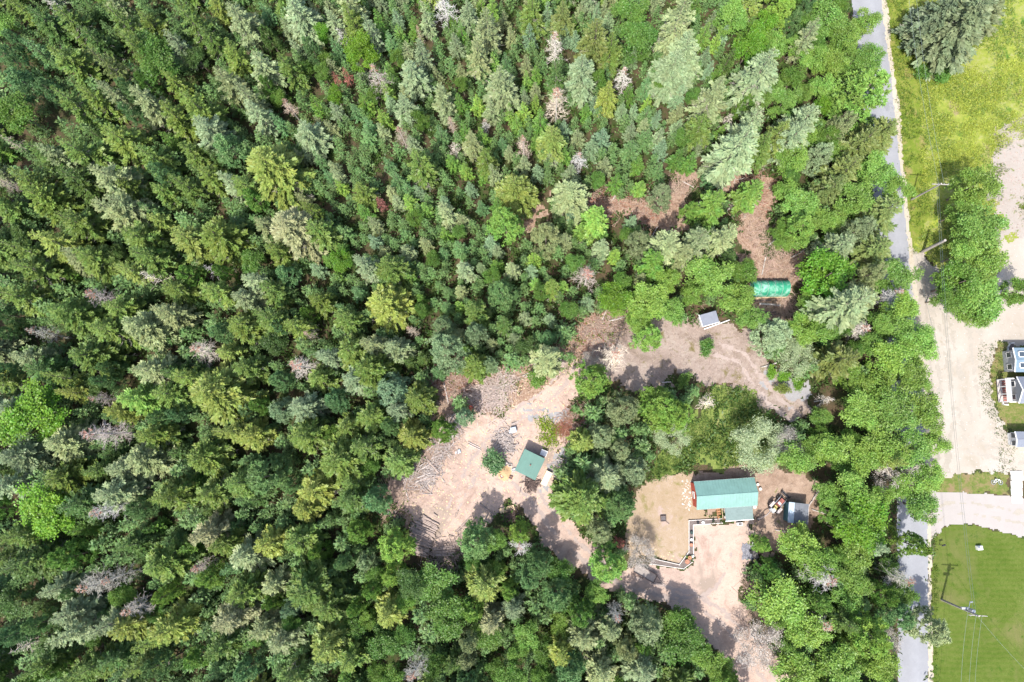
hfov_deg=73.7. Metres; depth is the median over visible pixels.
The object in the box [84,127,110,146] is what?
fir tree
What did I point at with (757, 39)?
maple tree
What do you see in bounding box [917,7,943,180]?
power line
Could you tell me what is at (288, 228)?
spruce tree
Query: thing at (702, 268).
maple tree
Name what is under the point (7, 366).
pine tree
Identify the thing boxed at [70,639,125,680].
spruce tree
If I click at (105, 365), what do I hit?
pine tree
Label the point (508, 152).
fir tree
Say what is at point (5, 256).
spruce tree
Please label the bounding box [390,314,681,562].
wood chips
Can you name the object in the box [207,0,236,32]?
spruce tree
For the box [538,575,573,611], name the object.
pine tree
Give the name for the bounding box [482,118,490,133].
dead spruce
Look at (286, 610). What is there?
pine tree
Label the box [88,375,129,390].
pine tree
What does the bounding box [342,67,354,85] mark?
dead fir
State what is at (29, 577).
fir tree
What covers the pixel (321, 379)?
spruce tree
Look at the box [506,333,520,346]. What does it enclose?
fir tree
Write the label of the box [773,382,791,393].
shrub
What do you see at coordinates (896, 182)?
maple tree
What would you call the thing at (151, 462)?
spruce tree
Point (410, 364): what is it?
fir tree
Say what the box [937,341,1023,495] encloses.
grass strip
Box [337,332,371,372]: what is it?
spruce tree
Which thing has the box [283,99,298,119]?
dead spruce
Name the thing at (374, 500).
pine tree
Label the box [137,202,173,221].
fir tree
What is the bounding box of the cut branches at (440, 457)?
[391,412,465,494]
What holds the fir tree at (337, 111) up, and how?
on the ground at (834, 406)
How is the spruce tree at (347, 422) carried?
on the ground at (834, 406)
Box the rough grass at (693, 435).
[644,382,785,483]
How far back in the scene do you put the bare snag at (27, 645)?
102.74 m
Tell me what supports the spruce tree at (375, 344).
on the ground at (834, 406)
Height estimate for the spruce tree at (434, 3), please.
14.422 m
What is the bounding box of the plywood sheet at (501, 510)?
[499,505,514,513]
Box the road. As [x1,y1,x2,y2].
[852,0,928,681]
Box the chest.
[540,449,547,456]
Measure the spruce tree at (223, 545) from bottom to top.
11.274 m
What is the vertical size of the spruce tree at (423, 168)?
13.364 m
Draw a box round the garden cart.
[749,549,758,563]
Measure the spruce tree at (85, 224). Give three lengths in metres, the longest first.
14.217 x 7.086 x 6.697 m
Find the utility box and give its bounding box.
[975,545,982,549]
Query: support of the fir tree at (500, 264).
on the ground at (834, 406)
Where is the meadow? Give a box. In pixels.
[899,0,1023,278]
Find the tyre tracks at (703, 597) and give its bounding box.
[446,342,800,681]
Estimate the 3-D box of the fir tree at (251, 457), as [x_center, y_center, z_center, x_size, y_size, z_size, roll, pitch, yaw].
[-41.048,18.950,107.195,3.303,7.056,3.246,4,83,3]
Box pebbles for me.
[390,322,802,681]
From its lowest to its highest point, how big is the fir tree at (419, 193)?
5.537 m
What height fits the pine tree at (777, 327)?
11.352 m
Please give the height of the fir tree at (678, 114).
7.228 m
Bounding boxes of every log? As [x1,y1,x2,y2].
[409,527,429,535]
[411,522,435,533]
[411,526,435,536]
[415,521,436,531]
[419,518,437,530]
[420,517,438,529]
[428,459,438,473]
[432,547,454,550]
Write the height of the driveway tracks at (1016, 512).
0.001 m
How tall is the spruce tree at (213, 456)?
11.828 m
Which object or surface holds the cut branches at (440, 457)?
on the dirt yard at (709, 566)
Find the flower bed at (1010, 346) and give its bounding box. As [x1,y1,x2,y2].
[1007,342,1014,350]
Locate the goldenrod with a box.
[918,56,1023,187]
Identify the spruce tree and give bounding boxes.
[0,0,8,14]
[0,0,26,21]
[0,124,14,145]
[0,164,17,187]
[0,195,42,228]
[0,232,28,273]
[0,237,54,262]
[0,283,63,317]
[0,331,34,370]
[0,360,11,378]
[0,370,31,392]
[0,394,56,424]
[0,395,12,415]
[0,434,66,475]
[0,461,16,477]
[0,468,36,499]
[0,512,66,548]
[0,532,77,584]
[0,543,31,567]
[0,644,11,679]
[6,168,73,193]
[7,253,81,298]
[7,345,67,369]
[8,0,53,38]
[17,536,73,568]
[17,641,78,681]
[20,182,88,227]
[22,353,77,389]
[24,139,82,176]
[25,4,76,50]
[27,229,92,271]
[33,143,82,172]
[36,565,100,602]
[40,369,97,389]
[42,0,69,10]
[42,418,109,461]
[42,453,106,497]
[44,607,108,649]
[46,43,109,87]
[46,294,115,340]
[48,585,110,627]
[50,84,115,133]
[52,3,107,49]
[53,384,106,404]
[54,205,120,246]
[55,135,122,177]
[55,165,113,206]
[55,483,120,522]
[59,645,112,681]
[60,245,97,277]
[67,335,136,381]
[70,243,133,284]
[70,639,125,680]
[74,81,129,124]
[75,23,124,61]
[79,455,117,481]
[80,605,132,641]
[86,162,154,199]
[87,46,135,92]
[87,315,141,354]
[90,196,144,232]
[90,476,157,511]
[95,79,141,117]
[96,639,146,672]
[99,0,149,40]
[99,122,161,170]
[101,294,154,322]
[102,400,145,424]
[103,193,163,228]
[103,453,155,481]
[105,0,136,18]
[106,592,167,642]
[112,260,159,287]
[113,27,164,77]
[114,529,164,557]
[115,178,159,202]
[116,382,172,415]
[119,646,176,679]
[120,220,176,257]
[121,309,184,355]
[121,675,142,681]
[124,439,182,481]
[126,242,185,279]
[129,84,176,133]
[129,629,179,653]
[131,141,186,182]
[131,350,193,387]
[133,420,191,451]
[135,7,180,46]
[143,533,206,584]
[146,212,185,237]
[146,595,214,644]
[147,471,202,511]
[149,182,191,210]
[149,302,204,332]
[149,381,202,411]
[159,99,199,142]
[160,69,201,105]
[160,275,208,314]
[160,361,199,384]
[163,29,204,70]
[166,172,214,208]
[169,225,213,265]
[169,366,212,392]
[174,0,201,13]
[176,3,223,57]
[177,140,217,171]
[178,88,234,137]
[186,434,238,476]
[188,508,246,549]
[189,359,269,426]
[192,114,242,159]
[194,467,239,514]
[197,24,231,66]
[197,165,232,199]
[198,215,260,272]
[198,279,242,309]
[203,626,248,661]
[206,525,254,558]
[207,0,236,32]
[210,599,262,635]
[212,420,251,444]
[213,65,250,112]
[215,170,247,205]
[215,340,252,366]
[222,461,271,498]
[223,37,257,80]
[224,568,267,609]
[225,0,269,53]
[226,309,272,345]
[229,529,276,572]
[230,174,273,211]
[231,287,273,319]
[232,350,272,387]
[233,80,273,117]
[239,416,280,453]
[240,272,274,295]
[244,99,281,140]
[245,142,318,210]
[248,606,284,641]
[249,672,273,681]
[250,50,289,99]
[251,306,292,338]
[253,216,282,244]
[253,522,294,558]
[259,278,299,310]
[261,562,295,597]
[265,242,303,272]
[266,612,310,655]
[269,0,306,18]
[269,205,330,265]
[276,52,310,94]
[277,653,312,681]
[282,519,330,556]
[283,315,321,340]
[284,0,324,47]
[287,390,331,424]
[288,413,334,454]
[292,498,329,522]
[294,119,333,160]
[296,465,339,508]
[299,200,332,220]
[305,218,343,255]
[306,363,343,393]
[307,291,338,319]
[310,619,354,663]
[311,571,364,625]
[314,347,344,374]
[318,429,381,485]
[324,7,347,44]
[333,307,368,337]
[335,411,377,441]
[336,0,372,30]
[336,481,375,519]
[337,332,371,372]
[338,629,373,673]
[341,2,370,48]
[341,470,372,493]
[342,365,374,396]
[347,664,372,681]
[349,432,387,461]
[351,181,380,211]
[352,254,379,285]
[353,351,403,394]
[355,398,394,433]
[359,334,387,360]
[361,12,385,52]
[365,282,418,334]
[373,252,419,291]
[373,586,415,630]
[382,440,421,480]
[383,335,416,364]
[386,397,414,421]
[394,92,418,128]
[397,417,432,451]
[398,58,435,102]
[398,244,419,262]
[402,380,438,415]
[406,148,442,189]
[414,38,434,76]
[418,0,443,12]
[418,662,441,681]
[419,2,438,41]
[431,82,457,121]
[437,201,459,231]
[439,639,466,674]
[456,0,478,40]
[456,261,478,283]
[461,130,483,162]
[462,351,491,384]
[462,558,506,602]
[463,298,493,329]
[466,36,493,84]
[475,7,503,58]
[476,147,499,180]
[477,601,505,634]
[482,65,521,116]
[493,173,540,222]
[496,316,515,337]
[501,586,526,619]
[503,262,521,280]
[519,0,548,39]
[529,344,564,378]
[534,124,566,167]
[543,58,566,96]
[544,278,560,301]
[546,0,575,42]
[547,178,591,226]
[547,467,610,526]
[547,628,575,666]
[550,0,578,8]
[559,597,604,651]
[560,54,596,108]
[565,426,594,453]
[573,18,609,74]
[573,205,608,246]
[581,0,596,17]
[582,642,619,681]
[585,452,627,493]
[590,238,609,262]
[594,81,618,121]
[596,608,621,641]
[597,32,623,77]
[616,637,656,681]
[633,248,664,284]
[645,49,692,107]
[646,228,681,267]
[651,0,695,59]
[657,660,697,681]
[664,243,693,275]
[666,30,703,82]
[675,226,710,260]
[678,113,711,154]
[684,75,728,123]
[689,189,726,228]
[698,123,758,190]
[701,222,737,258]
[717,106,764,145]
[721,47,780,118]
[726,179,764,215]
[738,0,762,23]
[747,131,771,174]
[754,119,790,164]
[767,118,810,168]
[770,103,820,148]
[785,17,820,63]
[799,285,876,337]
[803,339,860,381]
[804,231,857,271]
[808,174,847,206]
[809,154,861,197]
[819,278,879,336]
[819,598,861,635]
[837,125,881,175]
[843,115,898,160]
[845,195,902,237]
[847,233,893,277]
[864,537,890,556]
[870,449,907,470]
[891,0,963,56]
[901,0,998,81]
[964,0,1006,57]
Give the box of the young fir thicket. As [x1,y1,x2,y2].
[0,0,890,681]
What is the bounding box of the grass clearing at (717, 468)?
[646,383,780,477]
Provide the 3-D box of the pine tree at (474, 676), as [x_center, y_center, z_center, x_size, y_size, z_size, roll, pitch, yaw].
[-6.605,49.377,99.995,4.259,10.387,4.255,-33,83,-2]
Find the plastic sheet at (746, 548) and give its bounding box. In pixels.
[741,543,752,559]
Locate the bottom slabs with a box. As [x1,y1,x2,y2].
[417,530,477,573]
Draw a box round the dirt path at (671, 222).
[381,169,810,528]
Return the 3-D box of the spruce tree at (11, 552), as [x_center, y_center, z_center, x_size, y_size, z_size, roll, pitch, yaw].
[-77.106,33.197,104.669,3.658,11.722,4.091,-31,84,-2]
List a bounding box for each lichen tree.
[583,350,600,367]
[623,534,655,571]
[651,423,692,457]
[728,412,786,478]
[729,619,784,674]
[769,426,804,451]
[774,334,819,381]
[870,626,904,651]
[871,464,923,502]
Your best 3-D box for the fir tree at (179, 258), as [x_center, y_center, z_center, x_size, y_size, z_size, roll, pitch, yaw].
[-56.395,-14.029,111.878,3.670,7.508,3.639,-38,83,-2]
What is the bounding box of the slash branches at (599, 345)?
[374,165,805,647]
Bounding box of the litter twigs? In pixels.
[388,292,814,554]
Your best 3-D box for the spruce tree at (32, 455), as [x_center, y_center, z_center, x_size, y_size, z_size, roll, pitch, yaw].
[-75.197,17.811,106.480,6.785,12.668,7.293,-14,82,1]
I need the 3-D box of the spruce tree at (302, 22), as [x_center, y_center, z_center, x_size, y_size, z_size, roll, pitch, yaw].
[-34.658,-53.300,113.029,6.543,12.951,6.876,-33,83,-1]
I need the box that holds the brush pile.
[454,368,523,425]
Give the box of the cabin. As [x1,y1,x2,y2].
[690,477,757,521]
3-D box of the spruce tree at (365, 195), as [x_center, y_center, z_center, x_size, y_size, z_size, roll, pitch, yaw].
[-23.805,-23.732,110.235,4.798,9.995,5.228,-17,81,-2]
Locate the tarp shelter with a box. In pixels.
[750,280,790,297]
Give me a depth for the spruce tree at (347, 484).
102.50 m
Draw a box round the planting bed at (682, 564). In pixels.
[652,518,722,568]
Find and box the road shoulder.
[882,0,933,681]
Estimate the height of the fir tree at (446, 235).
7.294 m
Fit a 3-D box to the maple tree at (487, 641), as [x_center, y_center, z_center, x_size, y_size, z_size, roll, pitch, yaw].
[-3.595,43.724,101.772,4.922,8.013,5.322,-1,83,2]
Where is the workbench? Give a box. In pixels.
[540,471,551,485]
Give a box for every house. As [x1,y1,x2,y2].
[996,377,1023,402]
[1002,348,1023,371]
[1007,431,1023,446]
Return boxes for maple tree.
[0,12,21,35]
[0,91,46,135]
[0,222,36,246]
[0,377,73,449]
[0,584,38,620]
[13,482,78,544]
[19,0,37,8]
[32,630,64,664]
[77,372,108,403]
[84,626,104,649]
[99,243,130,265]
[107,581,140,607]
[130,671,156,681]
[132,28,181,85]
[145,602,167,624]
[180,46,210,72]
[240,249,266,273]
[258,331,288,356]
[270,88,291,108]
[279,614,302,631]
[285,549,350,613]
[298,59,314,79]
[313,22,331,45]
[313,60,332,83]
[315,50,330,67]
[322,423,338,441]
[326,83,343,107]
[329,248,353,272]
[336,612,366,640]
[338,30,380,75]
[358,456,380,477]
[359,608,377,632]
[364,564,387,586]
[364,625,402,660]
[366,83,380,106]
[366,660,387,681]
[376,659,406,681]
[389,48,404,69]
[392,622,416,646]
[394,566,423,600]
[394,592,415,614]
[404,208,422,227]
[410,109,430,134]
[415,302,430,318]
[417,561,459,604]
[423,652,444,679]
[425,249,440,267]
[425,592,474,645]
[452,224,466,238]
[453,76,468,96]
[463,556,481,574]
[471,623,502,653]
[482,266,500,283]
[484,559,507,584]
[484,656,501,681]
[486,528,506,553]
[495,658,527,681]
[506,640,529,666]
[512,619,539,650]
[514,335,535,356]
[528,661,553,681]
[530,631,554,664]
[533,283,549,301]
[545,557,575,586]
[549,611,571,640]
[558,301,581,319]
[565,253,585,273]
[582,578,610,604]
[590,170,605,189]
[591,69,605,91]
[596,279,633,317]
[608,0,650,37]
[610,675,628,681]
[612,270,632,290]
[617,226,635,240]
[618,18,659,64]
[624,309,652,334]
[625,280,670,321]
[635,386,681,432]
[653,81,663,94]
[654,267,682,294]
[655,297,685,326]
[660,614,707,667]
[661,603,696,639]
[675,127,692,149]
[680,254,734,301]
[680,283,702,305]
[684,86,699,105]
[691,642,713,669]
[704,651,734,681]
[711,0,749,36]
[716,282,756,317]
[730,258,758,286]
[731,19,768,66]
[732,304,771,331]
[744,573,808,628]
[749,9,779,34]
[756,91,774,107]
[758,29,789,59]
[760,43,774,69]
[765,85,802,118]
[765,613,786,630]
[767,219,787,238]
[767,647,817,681]
[769,78,785,101]
[771,177,800,203]
[772,235,795,251]
[772,633,796,653]
[774,143,808,178]
[775,439,819,474]
[776,520,822,567]
[778,64,806,87]
[778,189,822,221]
[781,611,836,648]
[782,168,801,184]
[784,32,809,59]
[785,311,821,347]
[790,0,802,10]
[794,6,815,30]
[794,243,857,299]
[795,289,819,308]
[796,83,814,104]
[796,544,840,584]
[798,43,828,76]
[800,0,847,38]
[800,435,819,457]
[801,129,818,149]
[806,423,828,437]
[807,72,837,102]
[809,405,833,425]
[809,636,864,681]
[810,35,826,52]
[810,118,826,130]
[810,432,855,466]
[811,203,847,233]
[811,480,839,509]
[812,236,825,250]
[812,318,843,344]
[813,125,841,149]
[814,91,836,116]
[818,48,851,78]
[824,141,848,162]
[825,17,861,55]
[825,469,882,509]
[827,521,843,538]
[828,67,892,130]
[829,580,864,618]
[830,458,853,474]
[830,544,855,565]
[831,364,875,393]
[831,535,873,571]
[831,564,875,597]
[832,0,849,13]
[832,180,876,217]
[832,490,891,557]
[832,629,855,649]
[833,607,893,659]
[834,47,868,79]
[834,91,851,110]
[834,427,859,444]
[838,325,855,338]
[838,388,882,432]
[839,444,883,479]
[840,492,884,531]
[845,340,864,358]
[848,6,883,37]
[849,210,868,219]
[851,42,887,70]
[854,149,899,190]
[854,653,875,672]
[856,330,884,356]
[856,419,914,467]
[858,370,896,402]
[863,647,902,681]
[864,338,913,378]
[867,308,906,339]
[867,482,895,505]
[873,386,919,434]
[874,257,924,297]
[877,289,920,320]
[877,556,899,577]
[880,174,917,206]
[887,467,932,502]
[887,576,920,611]
[890,318,934,349]
[890,426,934,471]
[895,357,933,395]
[901,327,938,362]
[903,488,941,525]
[907,390,944,435]
[910,457,946,494]
[919,428,953,454]
[925,281,965,313]
[929,256,984,307]
[939,198,982,227]
[941,234,982,267]
[944,159,1005,205]
[949,200,1012,250]
[950,273,1006,324]
[956,304,990,328]
[964,237,1011,282]
[998,276,1023,307]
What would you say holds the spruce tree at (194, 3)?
on the ground at (834, 406)
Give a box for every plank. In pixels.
[752,299,770,301]
[759,303,780,305]
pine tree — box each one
[0,27,40,59]
[0,44,37,77]
[0,304,30,326]
[0,325,33,341]
[0,361,27,376]
[0,495,19,519]
[0,615,47,647]
[0,668,16,681]
[4,68,46,103]
[18,671,48,681]
[19,605,64,635]
[33,77,69,109]
[42,658,81,679]
[44,537,99,572]
[58,578,96,599]
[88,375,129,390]
[94,359,128,380]
[114,77,152,109]
[116,101,150,125]
[123,495,159,521]
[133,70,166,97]
[139,641,188,681]
[145,407,182,427]
[146,161,181,188]
[150,577,189,606]
[164,404,197,423]
[174,265,210,290]
[182,642,214,669]
[193,557,228,588]
[206,322,240,345]
[211,264,241,284]
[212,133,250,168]
[233,651,266,681]
[242,187,270,213]
[244,452,292,495]
[248,396,276,415]
[257,24,283,52]
[258,74,279,98]
[261,592,286,610]
[268,369,296,393]
[268,396,294,423]
[269,316,293,337]
[275,265,302,287]
[279,598,303,618]
[280,473,303,495]
[299,306,322,322]
[301,35,324,67]
[306,540,335,559]
[324,385,350,414]
[333,547,358,570]
[344,518,374,544]
[345,591,371,617]
[356,547,380,572]
[361,483,392,514]
[361,577,385,600]
[376,372,413,405]
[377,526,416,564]
[380,416,404,435]
[381,561,407,586]
[425,327,472,373]
[429,416,457,442]
[430,314,459,338]
[433,669,460,681]
[454,406,475,426]
[456,516,496,560]
[456,647,478,670]
[456,666,482,681]
[457,621,478,653]
[463,595,486,623]
[464,321,489,346]
[477,673,491,681]
[483,355,499,374]
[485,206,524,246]
[486,278,521,313]
[499,576,519,601]
[508,515,529,544]
[515,559,547,590]
[523,543,553,577]
[529,222,561,260]
[538,329,556,346]
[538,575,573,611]
[554,645,586,681]
[562,589,596,629]
[568,359,611,398]
[585,517,614,544]
[586,422,615,452]
[588,540,627,583]
[602,389,640,426]
[603,486,635,521]
[605,438,630,461]
[612,628,638,661]
[617,453,649,486]
[622,230,648,259]
[624,600,662,646]
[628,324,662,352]
[631,634,650,656]
[645,183,670,214]
[653,399,693,435]
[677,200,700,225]
[710,667,738,681]
[729,93,756,122]
[747,316,792,358]
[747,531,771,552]
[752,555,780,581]
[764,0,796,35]
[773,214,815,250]
[778,7,803,40]
[791,0,816,23]
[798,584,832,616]
[801,141,834,180]
[814,669,833,681]
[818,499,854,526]
[824,110,858,140]
[838,215,877,242]
[848,261,888,287]
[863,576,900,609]
[868,670,896,681]
[874,598,917,630]
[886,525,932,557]
[902,602,951,648]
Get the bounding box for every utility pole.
[910,183,948,199]
[921,239,945,252]
[940,598,987,616]
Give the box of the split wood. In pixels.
[487,418,525,459]
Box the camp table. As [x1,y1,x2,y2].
[509,427,516,432]
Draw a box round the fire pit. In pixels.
[660,515,668,523]
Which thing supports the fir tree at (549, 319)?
on the ground at (834, 406)
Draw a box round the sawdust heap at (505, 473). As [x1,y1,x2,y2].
[498,465,510,480]
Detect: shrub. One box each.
[481,446,505,476]
[527,369,547,389]
[533,411,561,450]
[676,370,692,388]
[699,337,714,358]
[766,364,777,379]
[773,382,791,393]
[775,369,790,382]
[790,375,804,392]
[913,63,931,78]
[933,65,952,83]
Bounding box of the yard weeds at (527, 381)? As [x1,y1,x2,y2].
[399,311,630,521]
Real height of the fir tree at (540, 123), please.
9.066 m
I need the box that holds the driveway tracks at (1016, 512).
[927,501,1023,525]
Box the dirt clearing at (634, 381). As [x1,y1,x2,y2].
[560,316,812,420]
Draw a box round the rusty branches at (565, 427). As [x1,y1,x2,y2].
[426,168,777,442]
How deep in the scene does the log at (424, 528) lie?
107.58 m
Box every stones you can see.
[682,480,691,510]
[914,245,1023,471]
[991,117,1023,239]
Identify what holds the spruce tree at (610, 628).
on the ground at (834, 406)
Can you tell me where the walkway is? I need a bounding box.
[1010,471,1023,502]
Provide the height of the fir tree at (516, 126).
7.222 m
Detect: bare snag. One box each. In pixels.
[1,135,28,151]
[8,632,54,653]
[140,270,164,288]
[336,28,348,48]
[446,143,462,156]
[695,393,714,408]
[717,114,732,130]
[813,394,835,406]
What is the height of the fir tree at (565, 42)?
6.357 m
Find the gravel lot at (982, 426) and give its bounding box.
[913,237,1023,478]
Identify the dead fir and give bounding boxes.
[331,72,341,84]
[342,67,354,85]
[376,197,387,211]
[613,536,625,548]
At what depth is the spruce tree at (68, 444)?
105.69 m
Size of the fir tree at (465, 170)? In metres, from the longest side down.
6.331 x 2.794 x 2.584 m
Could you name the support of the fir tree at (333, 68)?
on the ground at (834, 406)
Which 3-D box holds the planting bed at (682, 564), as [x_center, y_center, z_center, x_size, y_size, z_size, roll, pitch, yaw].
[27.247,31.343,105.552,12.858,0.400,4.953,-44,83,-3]
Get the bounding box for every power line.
[909,3,938,183]
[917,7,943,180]
[937,202,972,606]
[939,199,975,611]
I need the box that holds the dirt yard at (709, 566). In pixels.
[387,358,788,681]
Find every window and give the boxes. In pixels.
[1006,352,1011,357]
[1007,364,1012,369]
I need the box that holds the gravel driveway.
[931,491,1023,538]
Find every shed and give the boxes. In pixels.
[515,449,544,479]
[697,311,718,326]
[783,501,808,524]
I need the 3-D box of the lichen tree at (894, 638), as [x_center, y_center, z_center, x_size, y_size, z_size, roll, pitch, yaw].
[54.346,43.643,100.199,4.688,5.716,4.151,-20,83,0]
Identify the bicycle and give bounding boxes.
[991,478,1002,484]
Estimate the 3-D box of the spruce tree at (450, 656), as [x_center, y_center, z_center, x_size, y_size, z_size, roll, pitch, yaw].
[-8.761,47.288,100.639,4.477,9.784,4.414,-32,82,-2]
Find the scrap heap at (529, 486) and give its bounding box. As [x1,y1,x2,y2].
[499,476,540,533]
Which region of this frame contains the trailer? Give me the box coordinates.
[633,564,664,583]
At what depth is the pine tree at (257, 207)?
109.58 m
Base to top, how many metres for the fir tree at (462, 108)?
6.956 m
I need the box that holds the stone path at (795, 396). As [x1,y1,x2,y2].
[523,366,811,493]
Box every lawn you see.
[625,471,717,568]
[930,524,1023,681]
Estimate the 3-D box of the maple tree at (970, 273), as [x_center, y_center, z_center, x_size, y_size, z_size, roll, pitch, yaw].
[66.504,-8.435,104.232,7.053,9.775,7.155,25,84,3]
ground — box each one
[0,0,1023,681]
[986,116,1023,240]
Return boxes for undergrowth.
[0,0,937,681]
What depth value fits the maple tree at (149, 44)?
110.44 m
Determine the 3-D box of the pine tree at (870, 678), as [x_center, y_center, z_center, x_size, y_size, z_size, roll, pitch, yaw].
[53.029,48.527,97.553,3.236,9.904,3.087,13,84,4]
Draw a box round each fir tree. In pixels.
[0,111,12,126]
[0,144,20,163]
[0,462,27,476]
[0,571,20,588]
[0,654,21,673]
[10,315,45,332]
[21,37,56,70]
[21,578,54,599]
[23,572,61,581]
[33,595,65,609]
[38,160,63,181]
[56,268,83,280]
[67,518,105,537]
[82,0,109,23]
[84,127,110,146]
[90,115,119,135]
[97,444,130,461]
[106,666,133,681]
[123,293,159,309]
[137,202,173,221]
[141,515,171,534]
[156,248,186,269]
[158,131,184,155]
[159,529,189,546]
[163,426,194,445]
[166,442,196,463]
[176,399,203,410]
[176,541,205,554]
[183,473,210,487]
[197,504,223,516]
[201,145,226,168]
[203,656,233,681]
[219,556,245,576]
[223,91,246,119]
[229,214,255,232]
[233,0,249,10]
[233,495,251,507]
[234,344,256,357]
[238,452,265,466]
[241,141,259,155]
[242,634,269,648]
[244,73,263,96]
[248,491,271,507]
[258,2,279,26]
[269,113,293,137]
[279,17,299,42]
[289,39,309,61]
[294,148,312,166]
[294,192,315,210]
[298,257,316,270]
[302,145,315,164]
[308,0,326,22]
[309,93,330,121]
[309,263,329,280]
[312,151,329,171]
[314,115,327,131]
[322,254,336,270]
[323,0,340,18]
[323,119,341,143]
[323,168,334,185]
[324,508,342,527]
[326,56,344,83]
[328,160,344,173]
[329,102,349,128]
[330,37,349,66]
[331,169,351,187]
[333,272,346,284]
[334,179,350,196]
[334,303,350,311]
[336,225,357,244]
[338,244,355,255]
[338,666,358,681]
[350,103,362,123]
[350,285,369,303]
[356,63,370,85]
[357,93,378,119]
[357,203,376,222]
[361,127,379,154]
[362,116,377,134]
[367,0,377,7]
[367,216,387,235]
[368,234,384,251]
[369,272,380,283]
[371,0,389,16]
[373,8,388,30]
[376,22,388,52]
[376,108,397,130]
[376,122,391,143]
[378,245,394,257]
[380,80,397,100]
[383,157,398,176]
[385,31,401,59]
[385,62,400,84]
[385,93,398,118]
[386,186,397,203]
[391,8,406,31]
[391,171,409,192]
[392,194,406,213]
[395,0,409,13]
[395,23,408,45]
[399,85,410,100]
[402,40,417,65]
[402,182,415,197]
[402,354,421,373]
[403,194,421,212]
[405,272,419,287]
[406,135,423,153]
[406,260,420,274]
[407,15,423,44]
[411,287,423,299]
[413,185,425,201]
[415,294,429,304]
[415,350,434,366]
[418,237,434,254]
[419,202,435,219]
[430,365,449,381]
[432,66,445,84]
[434,124,451,149]
[438,105,454,126]
[438,248,451,261]
[439,227,455,243]
[440,196,452,206]
[440,301,455,316]
[441,287,456,301]
[444,7,460,33]
[445,154,461,176]
[448,32,468,60]
[452,241,470,261]
[454,93,470,117]
[454,285,468,300]
[455,214,471,234]
[455,301,466,314]
[455,328,467,341]
[456,21,471,50]
[456,61,466,78]
[459,120,471,141]
[459,163,474,180]
[463,345,476,355]
[465,181,478,198]
[470,94,487,117]
[471,0,486,10]
[475,66,489,88]
[475,127,492,149]
[475,200,490,218]
[476,0,488,21]
[476,262,486,275]
[478,169,489,185]
[482,99,501,126]
[483,235,500,256]
[485,337,500,352]
[487,0,499,24]
[487,163,502,185]
[489,52,503,74]
[489,197,502,212]
[490,47,500,63]
[490,259,504,275]
[492,244,505,258]
[495,137,507,156]
[498,10,511,33]
[500,52,515,76]
[503,144,513,162]
[504,26,517,49]
[504,103,516,124]
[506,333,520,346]
[510,114,523,137]
[514,154,531,176]
[515,101,533,128]
[517,90,531,111]
[517,311,531,325]
[518,54,534,79]
[521,23,538,51]
[521,70,532,91]
[524,252,542,269]
[524,264,537,281]
[527,93,540,115]
[528,134,537,154]
[528,277,542,292]
[529,82,543,104]
[530,108,549,136]
[530,164,544,184]
[531,65,541,87]
[539,0,550,16]
[542,1,555,30]
[542,313,557,328]
[543,153,557,169]
[548,78,562,101]
[556,24,571,48]
[556,232,572,252]
[557,280,569,294]
[558,119,572,140]
[558,147,571,167]
[561,164,581,180]
[562,76,571,101]
[565,209,574,226]
[569,30,580,52]
[569,129,586,149]
[570,15,578,39]
[571,224,587,246]
[573,2,586,25]
[578,296,594,312]
[579,103,592,124]
[580,139,599,164]
[586,96,598,114]
[589,2,602,25]
[591,128,610,155]
[592,251,605,265]
[596,156,612,177]
[599,0,608,21]
[599,9,614,40]
[602,0,616,13]
[602,63,610,81]
[605,172,623,196]
[606,248,621,265]
[613,103,628,121]
[617,139,641,164]
[620,83,634,109]
[621,122,636,142]
[622,215,636,230]
[626,48,637,73]
[626,103,637,122]
[629,155,645,176]
[629,180,646,197]
[632,273,645,286]
[633,128,654,154]
[635,76,652,102]
[635,105,651,130]
[636,117,649,134]
[638,94,653,112]
[648,0,664,14]
[648,127,665,150]
[649,110,662,130]
[651,139,667,161]
[651,162,662,180]
[664,148,684,172]
[666,103,684,127]
[666,119,682,139]
[667,84,684,112]
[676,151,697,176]
[686,0,701,26]
[689,139,702,159]
[693,22,710,53]
[696,158,712,177]
[699,45,711,67]
[699,60,713,81]
[699,174,715,189]
[701,11,715,38]
[701,226,711,236]
[706,64,722,88]
[709,32,720,54]
[711,122,727,142]
[713,47,735,79]
[714,25,728,45]
[716,250,737,269]
[733,16,757,42]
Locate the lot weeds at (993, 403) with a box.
[972,339,1016,475]
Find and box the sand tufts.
[989,128,1023,232]
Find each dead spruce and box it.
[0,178,21,193]
[24,325,71,344]
[76,562,120,597]
[80,419,135,448]
[85,286,123,307]
[87,391,117,407]
[89,500,129,520]
[98,563,142,587]
[121,588,156,618]
[189,337,219,365]
[190,554,222,573]
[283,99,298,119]
[288,354,322,379]
[303,331,319,340]
[369,64,390,98]
[394,126,409,149]
[403,646,429,681]
[406,325,420,336]
[433,0,458,29]
[447,117,456,135]
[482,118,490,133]
[508,536,530,555]
[516,135,531,156]
[544,31,568,67]
[544,88,570,122]
[570,264,597,291]
[571,151,587,174]
[595,340,626,371]
[607,600,625,622]
[613,66,631,97]
[795,564,837,593]
[807,608,832,631]
[846,321,870,342]
[872,560,915,588]
[876,288,904,305]
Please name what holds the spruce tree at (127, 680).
on the ground at (834, 406)
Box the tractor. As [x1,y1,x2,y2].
[756,490,790,520]

